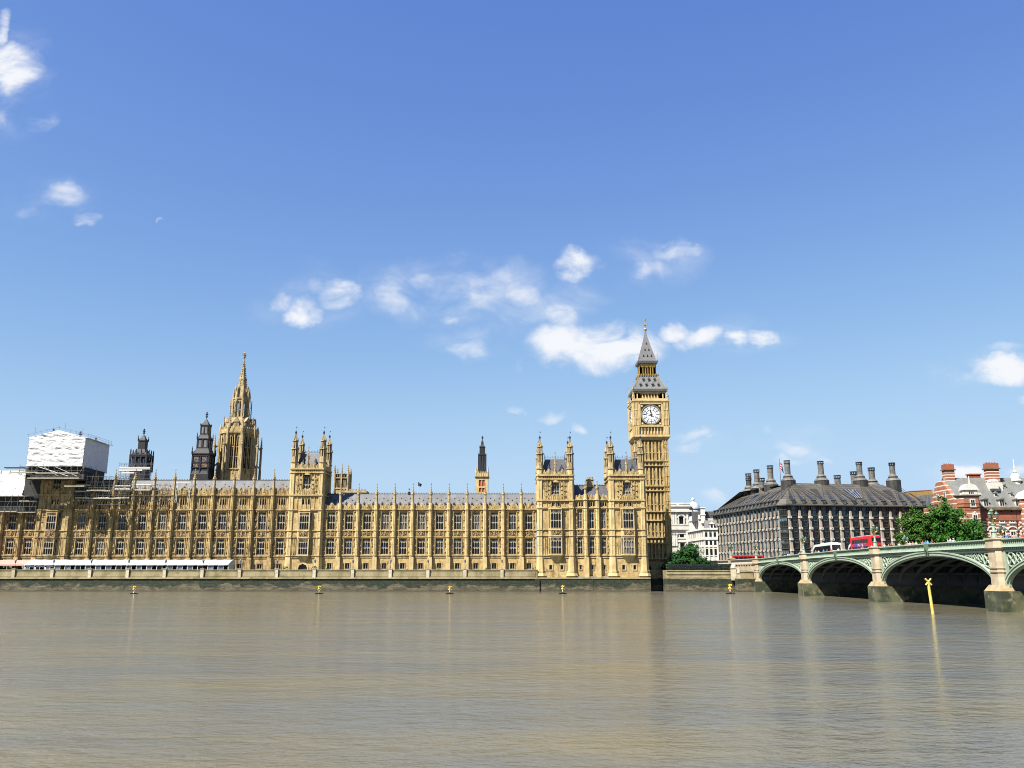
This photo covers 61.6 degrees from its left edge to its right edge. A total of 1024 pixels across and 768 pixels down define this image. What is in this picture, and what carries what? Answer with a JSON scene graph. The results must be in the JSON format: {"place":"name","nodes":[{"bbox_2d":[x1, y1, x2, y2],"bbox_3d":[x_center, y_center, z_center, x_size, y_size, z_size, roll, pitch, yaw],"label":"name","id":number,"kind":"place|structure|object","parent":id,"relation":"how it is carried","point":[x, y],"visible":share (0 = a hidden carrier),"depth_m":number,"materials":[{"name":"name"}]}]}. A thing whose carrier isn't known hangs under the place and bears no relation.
{"place":"outdoors","nodes":[
{"label":"outdoors","id":0,"kind":"place"},
{"bbox_2d":[118,462,152,478],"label":"scaffolding","id":1,"kind":"object","parent":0,"point":[127,470],"visible":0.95,"depth_m":321.56,"materials":[{"name":"metal"}]},
{"bbox_2d":[128,429,153,479],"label":"roof turret","id":2,"kind":"object","parent":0,"point":[141,455],"visible":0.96,"depth_m":328.58,"materials":[{"name":"grey metal"}]},
{"bbox_2d":[190,412,215,479],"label":"roof turret","id":3,"kind":"object","parent":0,"point":[203,460],"visible":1,"depth_m":328.93,"materials":[{"name":"grey metal"}]},
{"bbox_2d":[193,456,213,467],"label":"stained window","id":4,"kind":"structure","parent":3,"relation":"in","point":[196,458],"depth_m":327.65,"materials":[{"name":"multicoloured glass"}]},
{"bbox_2d":[213,352,262,479],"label":"spire tower","id":5,"kind":"structure","parent":0,"point":[238,445],"depth_m":338.45,"materials":[{"name":"stone"}]},
{"bbox_2d":[333,463,351,493],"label":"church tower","id":6,"kind":"structure","parent":0,"point":[345,479],"depth_m":331.85,"materials":[{"name":"stone"}]},
{"bbox_2d":[342,489,368,493],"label":"battlement wall","id":7,"kind":"structure","parent":0,"point":[353,491],"depth_m":324.81,"materials":[{"name":"stone"}]},
{"bbox_2d":[475,435,489,493],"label":"roof turret","id":8,"kind":"object","parent":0,"point":[482,477],"visible":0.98,"depth_m":318.29,"materials":[{"name":"stone"}]},
{"bbox_2d":[0,591,1023,767],"bbox_3d":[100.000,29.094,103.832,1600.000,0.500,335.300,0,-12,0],"label":"water","id":9,"kind":"structure","parent":0,"point":[395,679],"depth_m":48.47,"materials":[{"name":"liquid"}]},
{"bbox_2d":[925,578,934,613],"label":"navigation marker with cross","id":10,"kind":"object","parent":9,"relation":"in","point":[928,584],"visible":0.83,"depth_m":125.75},
{"bbox_2d":[0,0,1023,549],"label":"sky","id":11,"kind":"structure","parent":0,"point":[423,230],"materials":[{"name":"blue"}]},
{"bbox_2d":[762,567,800,576],"bbox_3d":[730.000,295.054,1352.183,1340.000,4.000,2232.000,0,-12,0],"label":"street","id":12,"kind":"structure","parent":0,"point":[779,571],"depth_m":261.77,"materials":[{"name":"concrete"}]},
{"bbox_2d":[671,498,699,552],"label":"government building","id":13,"kind":"structure","parent":12,"relation":"on","point":[681,513],"depth_m":400.44,"materials":[{"name":"stone"}]},
{"bbox_2d":[686,507,718,560],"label":"government building","id":14,"kind":"structure","parent":12,"relation":"on","point":[702,533],"depth_m":369.62,"materials":[{"name":"stone"}]},
{"bbox_2d":[732,555,762,558],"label":"single decker bus","id":15,"kind":"object","parent":12,"relation":"on","point":[745,556],"visible":0.19,"depth_m":296.86,"materials":[{"name":"red"}]},
{"bbox_2d":[710,460,927,559],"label":"office block","id":16,"kind":"structure","parent":12,"relation":"on","point":[768,519],"depth_m":321.53,"materials":[{"name":"stone"}]},
{"bbox_2d":[770,507,776,556],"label":"bay window","id":17,"kind":"structure","parent":16,"relation":"in","point":[772,508],"depth_m":317.96,"materials":[{"name":"teal glass"}]},
{"bbox_2d":[774,507,779,555],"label":"bay window","id":18,"kind":"structure","parent":16,"relation":"in","point":[776,508],"depth_m":314.95,"materials":[{"name":"teal glass"}]},
{"bbox_2d":[778,506,786,516],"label":"corner window","id":19,"kind":"structure","parent":16,"relation":"in","point":[782,509],"depth_m":313.68,"materials":[{"name":"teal glass"}]},
{"bbox_2d":[779,517,787,527],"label":"corner window","id":20,"kind":"structure","parent":16,"relation":"in","point":[783,521],"depth_m":312.72,"materials":[{"name":"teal glass"}]},
{"bbox_2d":[780,528,788,538],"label":"corner window","id":21,"kind":"structure","parent":16,"relation":"in","point":[784,532],"depth_m":312.04,"materials":[{"name":"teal glass"}]},
{"bbox_2d":[903,490,932,497],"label":"brick block","id":22,"kind":"structure","parent":12,"relation":"on","point":[921,492],"depth_m":343.65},
{"bbox_2d":[918,495,932,507],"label":"plant room","id":23,"kind":"object","parent":12,"relation":"on","point":[927,499],"visible":0.04,"depth_m":337.26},
{"bbox_2d":[923,459,1023,537],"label":"brick building","id":24,"kind":"structure","parent":12,"relation":"on","point":[976,496],"depth_m":301.70,"materials":[{"name":"red brick"}]},
{"bbox_2d":[810,542,841,552],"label":"coach","id":25,"kind":"object","parent":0,"point":[829,546],"visible":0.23,"depth_m":215.21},
{"label":"ground","id":26,"kind":"structure","parent":0,"visible":0},
{"bbox_2d":[0,569,747,590],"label":"river wall","id":27,"kind":"structure","parent":26,"relation":"on","point":[297,580],"depth_m":268.00,"materials":[{"name":"stone"}]},
{"bbox_2d":[535,432,577,576],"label":"palace tower","id":28,"kind":"structure","parent":27,"relation":"on","point":[555,512],"depth_m":273.30,"materials":[{"name":"stone"}]},
{"bbox_2d":[552,483,558,494],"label":"window","id":29,"kind":"structure","parent":28,"relation":"in","point":[555,486],"depth_m":275.81,"materials":[{"name":"grey glass"}]},
{"bbox_2d":[603,432,650,576],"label":"palace tower","id":30,"kind":"structure","parent":27,"relation":"on","point":[624,480],"depth_m":273.43,"materials":[{"name":"stone"}]},
{"bbox_2d":[623,483,630,494],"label":"window","id":31,"kind":"structure","parent":30,"relation":"in","point":[626,486],"depth_m":275.78,"materials":[{"name":"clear glass"}]},
{"bbox_2d":[699,580,734,591],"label":"river stairs","id":32,"kind":"structure","parent":26,"relation":"on","point":[722,587],"depth_m":265.91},
{"bbox_2d":[711,558,755,591],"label":"approach wall","id":33,"kind":"structure","parent":26,"relation":"on","point":[745,582],"depth_m":264.96,"materials":[{"name":"stone"}]},
{"bbox_2d":[730,564,736,579],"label":"gate pier","id":34,"kind":"structure","parent":33,"relation":"on","point":[733,572],"depth_m":265.59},
{"bbox_2d":[752,537,1023,611],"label":"bridge","id":35,"kind":"structure","parent":26,"relation":"on","point":[989,572],"depth_m":173.82,"materials":[{"name":"green"}]},
{"bbox_2d":[850,535,881,548],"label":"double decker bus","id":36,"kind":"object","parent":35,"relation":"on","point":[859,542],"visible":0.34,"depth_m":195.32,"materials":[{"name":"red"}]},
{"bbox_2d":[870,523,878,546],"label":"bridge lamp","id":37,"kind":"object","parent":35,"relation":"on","point":[872,528],"visible":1,"depth_m":178.18,"materials":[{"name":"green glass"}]},
{"bbox_2d":[987,508,998,537],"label":"bridge lamp","id":38,"kind":"object","parent":35,"relation":"on","point":[992,519],"visible":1,"depth_m":134.23,"materials":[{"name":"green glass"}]},
{"bbox_3d":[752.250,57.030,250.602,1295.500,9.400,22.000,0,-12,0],"label":"embankment","id":39,"kind":"structure","parent":0,"visible":0},
{"bbox_2d":[892,506,948,545],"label":"tree","id":40,"kind":"object","parent":39,"relation":"on","point":[914,534],"visible":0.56,"depth_m":257.89,"materials":[{"name":"green plant"}]},
{"bbox_2d":[916,495,990,542],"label":"tree","id":41,"kind":"object","parent":39,"relation":"on","point":[957,529],"visible":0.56,"depth_m":254.88,"materials":[{"name":"green plant"}]},
{"bbox_3d":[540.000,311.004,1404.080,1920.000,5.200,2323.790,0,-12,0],"label":"pavement","id":42,"kind":"structure","parent":0,"visible":0},
{"bbox_2d":[0,560,30,569],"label":"awning","id":43,"kind":"object","parent":42,"relation":"on","point":[11,562],"visible":1,"depth_m":274.51,"materials":[{"name":"pink fabric"}]},
{"bbox_2d":[0,490,36,569],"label":"palace wing","id":44,"kind":"structure","parent":42,"relation":"on","point":[17,529],"depth_m":281.23,"materials":[{"name":"stone"}]},
{"bbox_2d":[5,539,13,553],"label":"window","id":45,"kind":"structure","parent":44,"relation":"in","point":[9,544],"depth_m":281.01,"materials":[{"name":"grey glass"}]},
{"bbox_2d":[8,513,16,529],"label":"window","id":46,"kind":"structure","parent":44,"relation":"in","point":[12,520],"depth_m":282.73,"materials":[{"name":"grey glass"}]},
{"bbox_2d":[0,470,25,494],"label":"sheeted roof","id":47,"kind":"structure","parent":44,"relation":"on","point":[10,483],"depth_m":284.47,"materials":[{"name":"plastic"}]},
{"bbox_2d":[0,479,40,512],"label":"scaffolding","id":48,"kind":"object","parent":44,"relation":"attached to","point":[28,500],"visible":0.98,"depth_m":282.17,"materials":[{"name":"metal"}]},
{"bbox_2d":[23,539,31,553],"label":"window","id":49,"kind":"structure","parent":44,"relation":"in","point":[27,544],"depth_m":281.04,"materials":[{"name":"clear glass"}]},
{"bbox_2d":[26,513,34,529],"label":"window","id":50,"kind":"structure","parent":44,"relation":"in","point":[30,519],"depth_m":282.73,"materials":[{"name":"grey glass"}]},
{"bbox_2d":[31,466,83,569],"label":"palace tower","id":51,"kind":"structure","parent":42,"relation":"on","point":[53,527],"depth_m":280.72,"materials":[{"name":"stone"}]},
{"bbox_2d":[4,464,133,505],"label":"scaffolding","id":52,"kind":"object","parent":51,"relation":"on","point":[79,474],"visible":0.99,"depth_m":280.50,"materials":[{"name":"metal"}]},
{"bbox_2d":[26,425,112,473],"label":"sheeted enclosure","id":53,"kind":"object","parent":52,"relation":"on","point":[57,448],"visible":1,"depth_m":281.20,"materials":[{"name":"plastic"}]},
{"bbox_2d":[23,559,234,569],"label":"marquee","id":54,"kind":"object","parent":42,"relation":"on","point":[115,564],"visible":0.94,"depth_m":272.79,"materials":[{"name":"fabric"}]},
{"bbox_2d":[68,469,289,569],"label":"palace wing","id":55,"kind":"structure","parent":42,"relation":"on","point":[244,521],"depth_m":282.15,"materials":[{"name":"stone"}]},
{"bbox_2d":[75,539,82,554],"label":"window","id":56,"kind":"structure","parent":55,"relation":"in","point":[79,543],"depth_m":281.01,"materials":[{"name":"clear glass"}]},
{"bbox_2d":[77,513,85,529],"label":"window","id":57,"kind":"structure","parent":55,"relation":"in","point":[82,516],"depth_m":282.66,"materials":[{"name":"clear glass"}]},
{"bbox_2d":[95,539,103,554],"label":"window","id":58,"kind":"structure","parent":55,"relation":"in","point":[99,545],"depth_m":281.01,"materials":[{"name":"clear glass"}]},
{"bbox_2d":[98,513,106,529],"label":"window","id":59,"kind":"structure","parent":55,"relation":"in","point":[102,516],"depth_m":282.73,"materials":[{"name":"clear glass"}]},
{"bbox_2d":[115,539,123,554],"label":"window","id":60,"kind":"structure","parent":55,"relation":"in","point":[119,546],"depth_m":281.01,"materials":[{"name":"clear glass"}]},
{"bbox_2d":[73,483,170,501],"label":"scaffolding","id":61,"kind":"object","parent":55,"relation":"attached to","point":[80,492],"visible":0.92,"depth_m":282.93,"materials":[{"name":"metal"}]},
{"bbox_2d":[118,513,126,529],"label":"window","id":62,"kind":"structure","parent":55,"relation":"in","point":[122,516],"depth_m":282.73,"materials":[{"name":"grey glass"}]},
{"bbox_2d":[136,539,143,554],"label":"window","id":63,"kind":"structure","parent":55,"relation":"in","point":[140,543],"depth_m":280.97,"materials":[{"name":"clear glass"}]},
{"bbox_2d":[138,513,146,529],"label":"window","id":64,"kind":"structure","parent":55,"relation":"in","point":[142,516],"depth_m":282.73,"materials":[{"name":"clear glass"}]},
{"bbox_2d":[156,539,163,554],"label":"window","id":65,"kind":"structure","parent":55,"relation":"in","point":[160,543],"depth_m":281.01,"materials":[{"name":"grey glass"}]},
{"bbox_2d":[158,513,165,529],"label":"window","id":66,"kind":"structure","parent":55,"relation":"in","point":[162,516],"depth_m":282.80,"materials":[{"name":"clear glass"}]},
{"bbox_2d":[176,539,183,554],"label":"window","id":67,"kind":"structure","parent":55,"relation":"in","point":[180,543],"depth_m":281.01,"materials":[{"name":"clear glass"}]},
{"bbox_2d":[178,513,185,529],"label":"window","id":68,"kind":"structure","parent":55,"relation":"in","point":[182,516],"depth_m":282.80,"materials":[{"name":"grey glass"}]},
{"bbox_2d":[196,539,203,554],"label":"window","id":69,"kind":"structure","parent":55,"relation":"in","point":[200,543],"depth_m":281.01,"materials":[{"name":"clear glass"}]},
{"bbox_2d":[198,513,205,529],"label":"window","id":70,"kind":"structure","parent":55,"relation":"in","point":[202,516],"depth_m":282.73,"materials":[{"name":"clear glass"}]},
{"bbox_2d":[216,539,223,554],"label":"window","id":71,"kind":"structure","parent":55,"relation":"in","point":[220,543],"depth_m":281.01,"materials":[{"name":"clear glass"}]},
{"bbox_2d":[218,513,225,529],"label":"window","id":72,"kind":"structure","parent":55,"relation":"in","point":[222,516],"depth_m":282.73,"materials":[{"name":"grey glass"}]},
{"bbox_2d":[236,539,244,554],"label":"window","id":73,"kind":"structure","parent":55,"relation":"in","point":[240,543],"depth_m":281.01,"materials":[{"name":"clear glass"}]},
{"bbox_2d":[238,513,245,529],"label":"window","id":74,"kind":"structure","parent":55,"relation":"in","point":[242,516],"depth_m":282.66,"materials":[{"name":"grey glass"}]},
{"bbox_2d":[257,539,264,554],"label":"window","id":75,"kind":"structure","parent":55,"relation":"in","point":[260,543],"depth_m":281.01,"materials":[{"name":"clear glass"}]},
{"bbox_2d":[258,513,265,529],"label":"window","id":76,"kind":"structure","parent":55,"relation":"in","point":[262,516],"depth_m":282.66,"materials":[{"name":"grey glass"}]},
{"bbox_2d":[276,539,283,554],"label":"window","id":77,"kind":"structure","parent":55,"relation":"in","point":[279,543],"depth_m":281.01,"materials":[{"name":"clear glass"}]},
{"bbox_2d":[277,513,284,529],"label":"window","id":78,"kind":"structure","parent":55,"relation":"in","point":[281,516],"depth_m":282.66,"materials":[{"name":"clear glass"}]},
{"bbox_2d":[284,427,332,569],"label":"palace tower","id":79,"kind":"structure","parent":42,"relation":"on","point":[310,483],"depth_m":282.33,"materials":[{"name":"stone"}]},
{"bbox_2d":[303,476,310,488],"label":"window","id":80,"kind":"structure","parent":79,"relation":"in","point":[307,479],"depth_m":284.18,"materials":[{"name":"grey glass"}]},
{"bbox_2d":[322,483,536,569],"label":"palace wing","id":81,"kind":"structure","parent":42,"relation":"on","point":[377,530],"depth_m":281.42,"materials":[{"name":"stone"}]},
{"bbox_2d":[326,539,333,553],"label":"window","id":82,"kind":"structure","parent":81,"relation":"in","point":[330,542],"depth_m":280.94,"materials":[{"name":"clear glass"}]},
{"bbox_2d":[327,513,334,529],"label":"window","id":83,"kind":"structure","parent":81,"relation":"in","point":[331,516],"depth_m":282.66,"materials":[{"name":"clear glass"}]},
{"bbox_2d":[344,539,351,553],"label":"window","id":84,"kind":"structure","parent":81,"relation":"in","point":[348,542],"depth_m":281.01,"materials":[{"name":"grey glass"}]},
{"bbox_2d":[345,513,352,529],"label":"window","id":85,"kind":"structure","parent":81,"relation":"in","point":[349,516],"depth_m":282.73,"materials":[{"name":"clear glass"}]},
{"bbox_2d":[362,539,369,553],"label":"window","id":86,"kind":"structure","parent":81,"relation":"in","point":[366,542],"depth_m":280.94,"materials":[{"name":"grey glass"}]},
{"bbox_2d":[363,513,370,529],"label":"window","id":87,"kind":"structure","parent":81,"relation":"in","point":[367,516],"depth_m":282.66,"materials":[{"name":"clear glass"}]},
{"bbox_2d":[381,539,387,553],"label":"window","id":88,"kind":"structure","parent":81,"relation":"in","point":[384,542],"depth_m":281.08,"materials":[{"name":"black glass"}]},
{"bbox_2d":[381,513,388,529],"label":"window","id":89,"kind":"structure","parent":81,"relation":"in","point":[385,516],"depth_m":282.73,"materials":[{"name":"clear glass"}]},
{"bbox_2d":[399,539,406,553],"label":"window","id":90,"kind":"structure","parent":81,"relation":"in","point":[402,542],"depth_m":281.08,"materials":[{"name":"clear glass"}]},
{"bbox_2d":[400,513,406,529],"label":"window","id":91,"kind":"structure","parent":81,"relation":"in","point":[403,516],"depth_m":282.80,"materials":[{"name":"grey glass"}]},
{"bbox_2d":[417,539,424,553],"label":"window","id":92,"kind":"structure","parent":81,"relation":"in","point":[420,542],"depth_m":281.08,"materials":[{"name":"black glass"}]},
{"bbox_2d":[418,513,424,529],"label":"window","id":93,"kind":"structure","parent":81,"relation":"in","point":[421,516],"depth_m":282.80,"materials":[{"name":"grey glass"}]},
{"bbox_2d":[435,539,442,553],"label":"window","id":94,"kind":"structure","parent":81,"relation":"in","point":[439,542],"depth_m":281.01,"materials":[{"name":"grey glass"}]},
{"bbox_2d":[436,513,443,529],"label":"window","id":95,"kind":"structure","parent":81,"relation":"in","point":[439,516],"depth_m":282.80,"materials":[{"name":"black glass"}]},
{"bbox_2d":[454,539,460,553],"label":"window","id":96,"kind":"structure","parent":81,"relation":"in","point":[457,542],"depth_m":281.08,"materials":[{"name":"grey glass"}]},
{"bbox_2d":[454,513,461,529],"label":"window","id":97,"kind":"structure","parent":81,"relation":"in","point":[457,516],"depth_m":282.80,"materials":[{"name":"grey glass"}]},
{"bbox_2d":[472,539,479,553],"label":"window","id":98,"kind":"structure","parent":81,"relation":"in","point":[475,542],"depth_m":281.08,"materials":[{"name":"black glass"}]},
{"bbox_2d":[472,513,479,529],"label":"window","id":99,"kind":"structure","parent":81,"relation":"in","point":[475,516],"depth_m":282.80,"materials":[{"name":"grey glass"}]},
{"bbox_2d":[490,539,497,553],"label":"window","id":100,"kind":"structure","parent":81,"relation":"in","point":[493,542],"depth_m":281.08,"materials":[{"name":"black glass"}]},
{"bbox_2d":[490,513,497,529],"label":"window","id":101,"kind":"structure","parent":81,"relation":"in","point":[494,516],"depth_m":282.66,"materials":[{"name":"black glass"}]},
{"bbox_2d":[509,539,515,553],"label":"window","id":102,"kind":"structure","parent":81,"relation":"in","point":[512,542],"depth_m":281.08,"materials":[{"name":"black glass"}]},
{"bbox_2d":[509,513,515,529],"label":"window","id":103,"kind":"structure","parent":81,"relation":"in","point":[512,516],"depth_m":282.80,"materials":[{"name":"grey glass"}]},
{"bbox_2d":[525,539,532,553],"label":"window","id":104,"kind":"structure","parent":81,"relation":"in","point":[528,542],"depth_m":281.08,"materials":[{"name":"black glass"}]},
{"bbox_2d":[525,513,532,529],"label":"window","id":105,"kind":"structure","parent":81,"relation":"in","point":[528,516],"depth_m":282.80,"materials":[{"name":"black glass"}]},
{"bbox_2d":[574,477,609,576],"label":"palace wing","id":106,"kind":"structure","parent":42,"relation":"on","point":[592,536],"depth_m":273.20,"materials":[{"name":"stone"}]},
{"bbox_2d":[577,510,581,527],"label":"window","id":107,"kind":"structure","parent":106,"relation":"in","point":[579,512],"depth_m":274.70,"materials":[{"name":"grey glass"}]},
{"bbox_2d":[578,538,582,553],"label":"window","id":108,"kind":"structure","parent":106,"relation":"in","point":[580,541],"depth_m":272.83,"materials":[{"name":"black glass"}]},
{"bbox_2d":[589,510,593,527],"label":"window","id":109,"kind":"structure","parent":106,"relation":"in","point":[591,512],"depth_m":274.57,"materials":[{"name":"black glass"}]},
{"bbox_2d":[601,510,605,527],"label":"window","id":110,"kind":"structure","parent":106,"relation":"in","point":[603,512],"depth_m":274.57,"materials":[{"name":"grey glass"}]},
{"bbox_2d":[627,319,671,569],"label":"clock tower","id":111,"kind":"structure","parent":42,"relation":"on","point":[648,412],"depth_m":302.55,"materials":[{"name":"stone"}]},
{"bbox_2d":[662,555,685,569],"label":"tree","id":112,"kind":"object","parent":42,"relation":"on","point":[675,560],"visible":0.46,"depth_m":278.70,"materials":[{"name":"green plant"}]},
{"bbox_2d":[666,542,712,563],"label":"tree","id":113,"kind":"object","parent":42,"relation":"on","point":[688,553],"visible":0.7,"depth_m":278.64,"materials":[{"name":"green plant"}]},
{"bbox_2d":[666,564,731,569],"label":"garden fence","id":114,"kind":"object","parent":42,"relation":"on","point":[698,566],"visible":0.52,"depth_m":272.93,"materials":[{"name":"metal"}]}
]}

